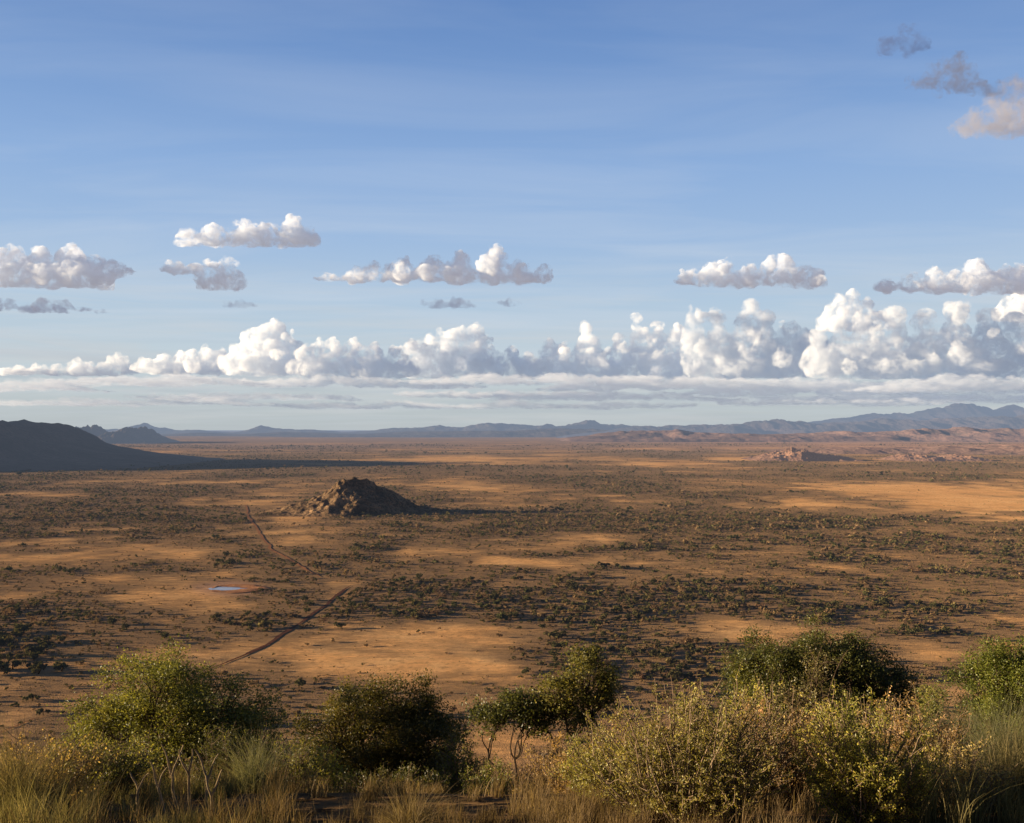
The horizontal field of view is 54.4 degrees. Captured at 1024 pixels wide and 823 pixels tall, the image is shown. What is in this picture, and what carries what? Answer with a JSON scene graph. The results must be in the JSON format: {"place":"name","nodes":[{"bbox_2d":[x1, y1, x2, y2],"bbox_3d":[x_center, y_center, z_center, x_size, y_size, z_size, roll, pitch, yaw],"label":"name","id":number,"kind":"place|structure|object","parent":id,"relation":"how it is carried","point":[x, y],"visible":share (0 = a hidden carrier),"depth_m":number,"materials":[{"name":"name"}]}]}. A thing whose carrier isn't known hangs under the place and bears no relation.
{"place":"outdoors","nodes":[
{"label":"outdoors","id":0,"kind":"place"},
{"bbox_2d":[76,425,107,435],"bbox_3d":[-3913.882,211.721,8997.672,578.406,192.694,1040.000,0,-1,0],"label":"hill","id":1,"kind":"structure","parent":0,"point":[96,430],"depth_m":9084.05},
{"bbox_2d":[0,419,223,470],"bbox_3d":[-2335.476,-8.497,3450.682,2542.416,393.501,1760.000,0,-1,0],"label":"mountain","id":2,"kind":"structure","parent":0,"point":[32,446],"depth_m":3300.81,"materials":[{"name":"stone"}]},
{"bbox_2d":[97,426,179,443],"bbox_3d":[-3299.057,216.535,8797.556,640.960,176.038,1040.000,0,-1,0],"label":"hill","id":3,"kind":"structure","parent":0,"point":[139,435],"depth_m":8531.98,"materials":[{"name":"stone"}]},
{"bbox_2d":[209,587,244,589],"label":"pond water","id":4,"kind":"structure","parent":0,"point":[225,588],"depth_m":742.30,"materials":[{"name":"blue liquid"}]},
{"bbox_2d":[212,584,272,592],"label":"earth bank","id":5,"kind":"structure","parent":0,"point":[249,587],"depth_m":741.42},
{"bbox_2d":[211,585,350,667],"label":"track","id":6,"kind":"structure","parent":0,"point":[294,626],"depth_m":589.33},
{"bbox_2d":[245,505,319,576],"bbox_3d":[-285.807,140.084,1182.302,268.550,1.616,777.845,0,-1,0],"label":"track","id":7,"kind":"structure","parent":0,"point":[262,536],"depth_m":1035.06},
{"bbox_2d":[250,476,444,516],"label":"rocky hill","id":8,"kind":"structure","parent":0,"point":[335,499],"depth_m":1407.85,"materials":[{"name":"stone"}]},
{"bbox_2d":[105,420,655,433],"bbox_3d":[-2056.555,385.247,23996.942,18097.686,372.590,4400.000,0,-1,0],"label":"mountains","id":9,"kind":"structure","parent":0,"point":[589,424],"depth_m":23301.39,"materials":[{"name":"stone"}]},
{"bbox_2d":[161,428,607,436],"bbox_3d":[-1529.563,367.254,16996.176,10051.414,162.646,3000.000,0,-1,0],"label":"hills","id":10,"kind":"structure","parent":0,"point":[557,432],"depth_m":16139.19,"materials":[{"name":"stone"}]},
{"bbox_2d":[0,430,1023,822],"bbox_3d":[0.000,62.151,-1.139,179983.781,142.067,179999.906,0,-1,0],"label":"ground","id":11,"kind":"structure","parent":0,"point":[394,650],"depth_m":818.70,"materials":[{"name":"soil"}]},
{"bbox_2d":[0,663,11,673],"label":"grove tree","id":12,"kind":"object","parent":11,"relation":"on","point":[5,668],"visible":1,"depth_m":483.99,"materials":[{"name":"green plant"}]},
{"bbox_2d":[0,652,12,660],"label":"grove tree","id":13,"kind":"object","parent":11,"relation":"on","point":[9,656],"visible":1,"depth_m":511.41,"materials":[{"name":"green plant"}]},
{"bbox_2d":[4,635,14,642],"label":"scrub bush","id":14,"kind":"object","parent":11,"relation":"on","point":[11,638],"visible":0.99,"depth_m":549.16,"materials":[{"name":"green plant"}]},
{"bbox_2d":[1,659,26,668],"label":"grove tree","id":15,"kind":"object","parent":11,"relation":"on","point":[15,662],"visible":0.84,"depth_m":494.30,"materials":[{"name":"green plant"}]},
{"bbox_2d":[12,622,28,632],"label":"grove tree","id":16,"kind":"object","parent":11,"relation":"on","point":[19,628],"visible":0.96,"depth_m":580.27,"materials":[{"name":"green plant"}]},
{"bbox_2d":[22,693,40,700],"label":"scrub tree","id":17,"kind":"object","parent":11,"relation":"on","point":[30,695],"visible":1,"depth_m":438.16,"materials":[{"name":"green plant"}]},
{"bbox_2d":[0,723,67,771],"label":"leafy shrub","id":18,"kind":"object","parent":11,"relation":"on","point":[22,748],"visible":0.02,"depth_m":20.94,"materials":[{"name":"green plant"}]},
{"bbox_2d":[27,651,40,659],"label":"grove tree","id":19,"kind":"object","parent":11,"relation":"on","point":[33,655],"visible":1,"depth_m":513.40,"materials":[{"name":"green plant"}]},
{"bbox_2d":[25,642,48,652],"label":"grove tree","id":20,"kind":"object","parent":11,"relation":"on","point":[40,647],"visible":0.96,"depth_m":523.44,"materials":[{"name":"green plant"}]},
{"bbox_2d":[28,663,46,673],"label":"grove tree","id":21,"kind":"object","parent":11,"relation":"on","point":[34,668],"visible":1,"depth_m":485.90,"materials":[{"name":"green plant"}]},
{"bbox_2d":[33,635,51,642],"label":"scrub tree","id":22,"kind":"object","parent":11,"relation":"on","point":[46,637],"visible":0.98,"depth_m":553.19,"materials":[{"name":"green plant"}]},
{"bbox_2d":[36,708,50,714],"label":"scrub tree","id":23,"kind":"object","parent":11,"relation":"on","point":[40,711],"visible":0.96,"depth_m":416.99,"materials":[{"name":"green plant"}]},
{"bbox_2d":[52,659,68,670],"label":"grove tree","id":24,"kind":"object","parent":11,"relation":"on","point":[57,665],"visible":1,"depth_m":490.17,"materials":[{"name":"green plant"}]},
{"bbox_2d":[0,726,130,808],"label":"leafy shrub","id":25,"kind":"object","parent":11,"relation":"on","point":[81,751],"visible":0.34,"depth_m":12.91,"materials":[{"name":"green plant"}]},
{"bbox_2d":[42,717,162,798],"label":"leafy shrub","id":26,"kind":"object","parent":11,"relation":"on","point":[120,768],"visible":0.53,"depth_m":13.78,"materials":[{"name":"green plant"}]},
{"bbox_2d":[106,616,117,624],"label":"scrub tree","id":27,"kind":"object","parent":11,"relation":"on","point":[113,620],"visible":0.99,"depth_m":607.27,"materials":[{"name":"green plant"}]},
{"bbox_2d":[0,707,247,822],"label":"grass tussock","id":28,"kind":"object","parent":11,"relation":"on","point":[5,777],"depth_m":12.00,"materials":[{"name":"plant"}]},
{"bbox_2d":[83,727,179,790],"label":"leafy shrub","id":29,"kind":"object","parent":11,"relation":"on","point":[149,757],"visible":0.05,"depth_m":20.06,"materials":[{"name":"green plant"}]},
{"bbox_2d":[130,773,148,814],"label":"dead stalk","id":30,"kind":"object","parent":11,"relation":"on","point":[137,792],"visible":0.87,"depth_m":12.51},
{"bbox_2d":[0,748,298,822],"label":"grass","id":31,"kind":"structure","parent":11,"relation":"on","point":[196,789],"depth_m":11.85,"materials":[{"name":"plant"}]},
{"bbox_2d":[150,761,167,820],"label":"dead stalk","id":32,"kind":"object","parent":11,"relation":"on","point":[160,795],"visible":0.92,"depth_m":11.91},
{"bbox_2d":[44,631,294,793],"bbox_3d":[-8.086,7.603,23.792,5.971,4.465,4.470,0,-1,0],"label":"broadleaf tree","id":33,"kind":"object","parent":11,"relation":"on","point":[176,710],"visible":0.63,"depth_m":23.46,"materials":[{"name":"green plant"}]},
{"bbox_2d":[161,744,183,814],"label":"dead stalk","id":34,"kind":"object","parent":11,"relation":"on","point":[172,783],"visible":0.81,"depth_m":12.31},
{"bbox_2d":[179,748,193,814],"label":"dead stalk","id":35,"kind":"object","parent":11,"relation":"on","point":[188,783],"visible":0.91,"depth_m":11.70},
{"bbox_2d":[195,749,218,816],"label":"dead stalk","id":36,"kind":"object","parent":11,"relation":"on","point":[208,776],"visible":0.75,"depth_m":12.12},
{"bbox_2d":[205,769,222,821],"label":"dead stalk","id":37,"kind":"object","parent":11,"relation":"on","point":[212,794],"visible":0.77,"depth_m":11.53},
{"bbox_2d":[168,721,275,792],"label":"leafy shrub","id":38,"kind":"object","parent":11,"relation":"on","point":[215,744],"visible":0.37,"depth_m":18.83,"materials":[{"name":"green plant"}]},
{"bbox_2d":[156,718,339,793],"bbox_3d":[-3.694,5.186,14.895,3.599,1.157,3.394,0,-1,0],"label":"grass tussock","id":39,"kind":"object","parent":11,"relation":"on","point":[253,782],"depth_m":14.87,"materials":[{"name":"plant"}]},
{"bbox_2d":[208,719,306,783],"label":"leafy shrub","id":40,"kind":"object","parent":11,"relation":"on","point":[279,756],"visible":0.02,"depth_m":23.88,"materials":[{"name":"green plant"}]},
{"bbox_2d":[255,620,271,628],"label":"scrub bush","id":41,"kind":"object","parent":11,"relation":"on","point":[261,623],"visible":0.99,"depth_m":596.02,"materials":[{"name":"green plant"}]},
{"bbox_2d":[242,732,332,792],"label":"leafy shrub","id":42,"kind":"object","parent":11,"relation":"on","point":[301,765],"visible":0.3,"depth_m":19.81,"materials":[{"name":"green plant"}]},
{"bbox_2d":[294,678,305,687],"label":"scrub tree","id":43,"kind":"object","parent":11,"relation":"on","point":[299,681],"visible":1,"depth_m":460.26,"materials":[{"name":"green plant"}]},
{"bbox_2d":[276,730,361,792],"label":"leafy shrub","id":44,"kind":"object","parent":11,"relation":"on","point":[332,767],"visible":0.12,"depth_m":22.92,"materials":[{"name":"green plant"}]},
{"bbox_2d":[339,608,351,615],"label":"scrub bush","id":45,"kind":"object","parent":11,"relation":"on","point":[347,611],"visible":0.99,"depth_m":634.55,"materials":[{"name":"green plant"}]},
{"bbox_2d":[279,668,476,790],"bbox_3d":[-3.428,8.704,25.840,5.479,4.175,4.494,0,-1,26],"label":"dense bush","id":46,"kind":"object","parent":11,"relation":"on","point":[398,744],"visible":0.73,"depth_m":25.55,"materials":[{"name":"green plant"}]},
{"bbox_2d":[322,761,458,793],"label":"leafy shrub","id":47,"kind":"object","parent":11,"relation":"on","point":[403,777],"visible":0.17,"depth_m":20.95,"materials":[{"name":"green plant"}]},
{"bbox_2d":[392,576,405,581],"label":"scrub tree","id":48,"kind":"object","parent":11,"relation":"on","point":[402,578],"visible":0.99,"depth_m":767.33,"materials":[{"name":"green plant"}]},
{"bbox_2d":[333,774,496,822],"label":"grass tussock","id":49,"kind":"object","parent":11,"relation":"on","point":[407,819],"depth_m":10.48,"materials":[{"name":"plant"}]},
{"bbox_2d":[414,726,497,793],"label":"leafy shrub","id":50,"kind":"object","parent":11,"relation":"on","point":[456,774],"visible":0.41,"depth_m":23.79,"materials":[{"name":"green plant"}]},
{"bbox_2d":[458,757,524,793],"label":"leafy shrub","id":51,"kind":"object","parent":11,"relation":"on","point":[500,768],"visible":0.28,"depth_m":20.88,"materials":[{"name":"green plant"}]},
{"bbox_2d":[0,752,991,822],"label":"dry grass","id":52,"kind":"structure","parent":11,"relation":"on","point":[571,810],"depth_m":11.38,"materials":[{"name":"plant"}]},
{"bbox_2d":[496,611,507,620],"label":"scrub tree","id":53,"kind":"object","parent":11,"relation":"on","point":[502,615],"visible":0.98,"depth_m":619.20,"materials":[{"name":"green plant"}]},
{"bbox_2d":[452,684,558,791],"bbox_3d":[-0.110,7.500,21.810,2.435,3.038,1.429,0,-1,0],"label":"slender tree","id":54,"kind":"object","parent":11,"relation":"on","point":[496,716],"visible":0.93,"depth_m":21.78,"materials":[{"name":"green plant"}]},
{"bbox_2d":[0,442,1023,792],"bbox_3d":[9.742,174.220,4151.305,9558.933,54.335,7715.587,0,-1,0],"label":"scrub","id":55,"kind":"object","parent":11,"relation":"on","point":[604,518],"visible":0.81,"depth_m":1031.32,"materials":[{"name":"green plant"}]},
{"bbox_2d":[506,755,564,791],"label":"leafy shrub","id":56,"kind":"object","parent":11,"relation":"on","point":[528,775],"visible":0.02,"depth_m":24.02,"materials":[{"name":"green plant"}]},
{"bbox_2d":[497,731,580,793],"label":"leafy shrub","id":57,"kind":"object","parent":11,"relation":"on","point":[542,761],"visible":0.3,"depth_m":18.89,"materials":[{"name":"green plant"}]},
{"bbox_2d":[548,630,565,640],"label":"scrub tree","id":58,"kind":"object","parent":11,"relation":"on","point":[558,635],"visible":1,"depth_m":561.31,"materials":[{"name":"green plant"}]},
{"bbox_2d":[551,641,568,649],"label":"scrub tree","id":59,"kind":"object","parent":11,"relation":"on","point":[562,644],"visible":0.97,"depth_m":538.74,"materials":[{"name":"green plant"}]},
{"bbox_2d":[565,616,580,621],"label":"scrub tree","id":60,"kind":"object","parent":11,"relation":"on","point":[569,618],"visible":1,"depth_m":614.21,"materials":[{"name":"green plant"}]},
{"bbox_2d":[517,640,632,753],"bbox_3d":[1.375,7.064,21.846,2.579,3.995,1.499,0,-1,0],"label":"bush","id":61,"kind":"object","parent":11,"relation":"on","point":[566,707],"visible":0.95,"depth_m":21.81,"materials":[{"name":"green plant"}]},
{"bbox_2d":[533,729,622,792],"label":"leafy shrub","id":62,"kind":"object","parent":11,"relation":"on","point":[562,749],"visible":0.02,"depth_m":24.86,"materials":[{"name":"green plant"}]},
{"bbox_2d":[539,725,627,793],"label":"leafy shrub","id":63,"kind":"object","parent":11,"relation":"on","point":[558,758],"visible":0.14,"depth_m":15.83,"materials":[{"name":"green plant"}]},
{"bbox_2d":[579,605,589,612],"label":"scrub tree","id":64,"kind":"object","parent":11,"relation":"on","point":[582,607],"visible":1,"depth_m":643.81,"materials":[{"name":"green plant"}]},
{"bbox_2d":[544,725,634,764],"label":"leafy shrub","id":65,"kind":"object","parent":11,"relation":"on","point":[584,744],"visible":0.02,"depth_m":21.91,"materials":[{"name":"green plant"}]},
{"bbox_2d":[588,619,602,625],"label":"scrub tree","id":66,"kind":"object","parent":11,"relation":"on","point":[593,621],"visible":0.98,"depth_m":602.43,"materials":[{"name":"green plant"}]},
{"bbox_2d":[592,590,603,597],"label":"scrub bush","id":67,"kind":"object","parent":11,"relation":"on","point":[596,592],"visible":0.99,"depth_m":702.41,"materials":[{"name":"green plant"}]},
{"bbox_2d":[596,561,609,566],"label":"scrub tree","id":68,"kind":"object","parent":11,"relation":"on","point":[602,564],"visible":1,"depth_m":846.11,"materials":[{"name":"green plant"}]},
{"bbox_2d":[545,712,671,806],"bbox_3d":[1.276,4.381,12.395,1.731,1.241,1.096,0,-1,0],"label":"leafy shrub","id":69,"kind":"object","parent":11,"relation":"on","point":[580,768],"visible":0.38,"depth_m":12.29,"materials":[{"name":"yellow plant"}]},
{"bbox_2d":[572,712,644,752],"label":"bare shrub","id":70,"kind":"object","parent":11,"relation":"on","point":[609,731],"visible":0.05,"depth_m":19.00,"materials":[{"name":"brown plant"}]},
{"bbox_2d":[602,694,683,776],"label":"leafy shrub","id":71,"kind":"object","parent":11,"relation":"on","point":[621,735],"visible":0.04,"depth_m":18.07,"materials":[{"name":"green plant"}]},
{"bbox_2d":[649,649,665,657],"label":"scrub tree","id":72,"kind":"object","parent":11,"relation":"on","point":[654,652],"visible":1,"depth_m":516.97,"materials":[{"name":"green plant"}]},
{"bbox_2d":[652,666,666,673],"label":"scrub tree","id":73,"kind":"object","parent":11,"relation":"on","point":[662,668],"visible":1,"depth_m":486.01,"materials":[{"name":"green plant"}]},
{"bbox_2d":[665,657,676,662],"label":"scrub bush","id":74,"kind":"object","parent":11,"relation":"on","point":[670,660],"visible":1,"depth_m":502.09,"materials":[{"name":"green plant"}]},
{"bbox_2d":[667,669,683,678],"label":"scrub tree","id":75,"kind":"object","parent":11,"relation":"on","point":[672,673],"visible":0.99,"depth_m":473.36,"materials":[{"name":"green plant"}]},
{"bbox_2d":[675,664,690,671],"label":"scrub tree","id":76,"kind":"object","parent":11,"relation":"on","point":[679,667],"visible":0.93,"depth_m":489.43,"materials":[{"name":"green plant"}]},
{"bbox_2d":[572,677,807,822],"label":"leafy shrub","id":77,"kind":"object","parent":11,"relation":"on","point":[673,788],"visible":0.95,"depth_m":10.75,"materials":[{"name":"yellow plant"}]},
{"bbox_2d":[703,666,715,674],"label":"scrub bush","id":78,"kind":"object","parent":11,"relation":"on","point":[711,669],"visible":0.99,"depth_m":483.80,"materials":[{"name":"green plant"}]},
{"bbox_2d":[653,671,789,782],"bbox_3d":[3.621,5.602,16.931,2.524,2.240,1.806,0,-1,-23],"label":"leafy shrub","id":79,"kind":"object","parent":11,"relation":"on","point":[727,705],"visible":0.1,"depth_m":16.90,"materials":[{"name":"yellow plant"}]},
{"bbox_2d":[704,661,786,753],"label":"leafy shrub","id":80,"kind":"object","parent":11,"relation":"on","point":[756,684],"visible":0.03,"depth_m":25.88,"materials":[{"name":"green plant"}]},
{"bbox_2d":[760,609,777,613],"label":"thorn bush","id":81,"kind":"object","parent":11,"relation":"on","point":[770,610],"visible":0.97,"depth_m":635.61,"materials":[{"name":"green plant"}]},
{"bbox_2d":[772,587,782,594],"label":"scrub tree","id":82,"kind":"object","parent":11,"relation":"on","point":[776,590],"visible":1,"depth_m":712.87,"materials":[{"name":"green plant"}]},
{"bbox_2d":[717,682,845,805],"bbox_3d":[3.320,4.180,12.377,1.735,1.600,1.456,0,-1,0],"label":"leafy shrub","id":83,"kind":"object","parent":11,"relation":"on","point":[796,779],"visible":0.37,"depth_m":12.24,"materials":[{"name":"green plant"}]},
{"bbox_2d":[789,598,797,605],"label":"scrub tree","id":84,"kind":"object","parent":11,"relation":"on","point":[793,602],"visible":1,"depth_m":669.07,"materials":[{"name":"green plant"}]},
{"bbox_2d":[741,447,863,460],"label":"rock outcrop","id":85,"kind":"object","parent":11,"relation":"on","point":[791,454],"visible":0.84,"depth_m":3790.37,"materials":[{"name":"stone"}]},
{"bbox_2d":[767,642,860,761],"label":"leafy shrub","id":86,"kind":"object","parent":11,"relation":"on","point":[815,690],"visible":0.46,"depth_m":19.89,"materials":[{"name":"green plant"}]},
{"bbox_2d":[714,607,937,762],"bbox_3d":[12.546,12.073,40.019,9.105,8.307,6.533,0,-1,0],"label":"broad tree","id":87,"kind":"object","parent":11,"relation":"on","point":[859,666],"visible":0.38,"depth_m":39.34,"materials":[{"name":"green plant"}]},
{"bbox_2d":[773,691,892,771],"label":"leafy shrub","id":88,"kind":"object","parent":11,"relation":"on","point":[848,719],"visible":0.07,"depth_m":15.87,"materials":[{"name":"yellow plant"}]},
{"bbox_2d":[779,693,931,788],"bbox_3d":[6.582,6.490,18.791,3.100,2.276,2.049,0,-1,0],"label":"leafy shrub","id":89,"kind":"object","parent":11,"relation":"on","point":[865,718],"visible":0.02,"depth_m":18.88,"materials":[{"name":"green plant"}]},
{"bbox_2d":[787,679,947,822],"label":"leafy shrub","id":90,"kind":"object","parent":11,"relation":"on","point":[859,794],"visible":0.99,"depth_m":10.57,"materials":[{"name":"green plant"}]},
{"bbox_2d":[792,723,1022,821],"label":"grass tussock","id":91,"kind":"object","parent":11,"relation":"on","point":[925,755],"depth_m":11.98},
{"bbox_2d":[907,628,918,634],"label":"scrub tree","id":92,"kind":"object","parent":11,"relation":"on","point":[913,631],"visible":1,"depth_m":579.26,"materials":[{"name":"green plant"}]},
{"bbox_2d":[858,681,981,771],"bbox_3d":[5.722,4.618,13.938,1.652,1.529,1.292,0,-1,0],"label":"leafy shrub","id":93,"kind":"object","parent":11,"relation":"on","point":[899,724],"visible":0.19,"depth_m":13.89,"materials":[{"name":"green plant"}]},
{"bbox_2d":[876,702,967,753],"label":"leafy shrub","id":94,"kind":"object","parent":11,"relation":"on","point":[926,721],"depth_m":24.06,"materials":[{"name":"green plant"}]},
{"bbox_2d":[834,699,1023,777],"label":"grass tussock","id":95,"kind":"object","parent":11,"relation":"on","point":[966,733],"depth_m":15.09,"materials":[{"name":"plant"}]},
{"bbox_2d":[888,673,971,750],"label":"leafy shrub","id":96,"kind":"object","parent":11,"relation":"on","point":[932,693],"visible":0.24,"depth_m":29.74,"materials":[{"name":"green plant"}]},
{"bbox_2d":[874,453,991,461],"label":"rock outcrop","id":97,"kind":"object","parent":11,"relation":"on","point":[924,457],"visible":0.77,"depth_m":3805.93,"materials":[{"name":"stone"}]},
{"bbox_2d":[854,676,1023,761],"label":"grass tussock","id":98,"kind":"object","parent":11,"relation":"on","point":[1000,728],"depth_m":17.30,"materials":[{"name":"plant"}]},
{"bbox_2d":[897,734,1023,822],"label":"grass","id":99,"kind":"structure","parent":11,"relation":"on","point":[932,810],"depth_m":10.61,"materials":[{"name":"plant"}]},
{"bbox_2d":[909,700,1023,813],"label":"grass tussock","id":100,"kind":"object","parent":11,"relation":"on","point":[1017,759],"depth_m":12.00,"materials":[{"name":"plant"}]},
{"bbox_2d":[918,734,1023,820],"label":"leafy shrub","id":101,"kind":"object","parent":11,"relation":"on","point":[955,770],"visible":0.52,"depth_m":11.36,"materials":[{"name":"green plant"}]},
{"bbox_2d":[932,629,1023,752],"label":"round tree","id":102,"kind":"object","parent":11,"relation":"on","point":[997,668],"visible":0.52,"depth_m":37.59,"materials":[{"name":"green plant"}]},
{"bbox_2d":[0,0,1023,429],"label":"sky","id":103,"kind":"structure","parent":0,"point":[215,214],"materials":[{"name":"blue"}]},
{"bbox_2d":[556,415,1023,437],"bbox_3d":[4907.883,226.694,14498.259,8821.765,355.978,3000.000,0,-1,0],"label":"hills","id":104,"kind":"structure","parent":0,"point":[777,426],"depth_m":13819.90,"materials":[{"name":"stone"}]},
{"bbox_2d":[559,427,1023,441],"bbox_3d":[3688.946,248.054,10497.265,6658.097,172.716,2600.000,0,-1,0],"label":"hills","id":105,"kind":"structure","parent":0,"point":[960,434],"depth_m":9779.92,"materials":[{"name":"stone"}]},
{"bbox_2d":[757,444,1023,454],"bbox_3d":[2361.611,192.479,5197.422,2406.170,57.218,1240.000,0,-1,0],"label":"hill","id":106,"kind":"structure","parent":0,"point":[1003,449],"depth_m":4941.24,"materials":[{"name":"stone"}]},
{"bbox_2d":[808,403,1023,423],"bbox_3d":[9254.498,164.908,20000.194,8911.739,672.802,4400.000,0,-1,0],"label":"mountains","id":107,"kind":"structure","parent":0,"point":[957,410],"depth_m":19817.62,"materials":[{"name":"stone"}]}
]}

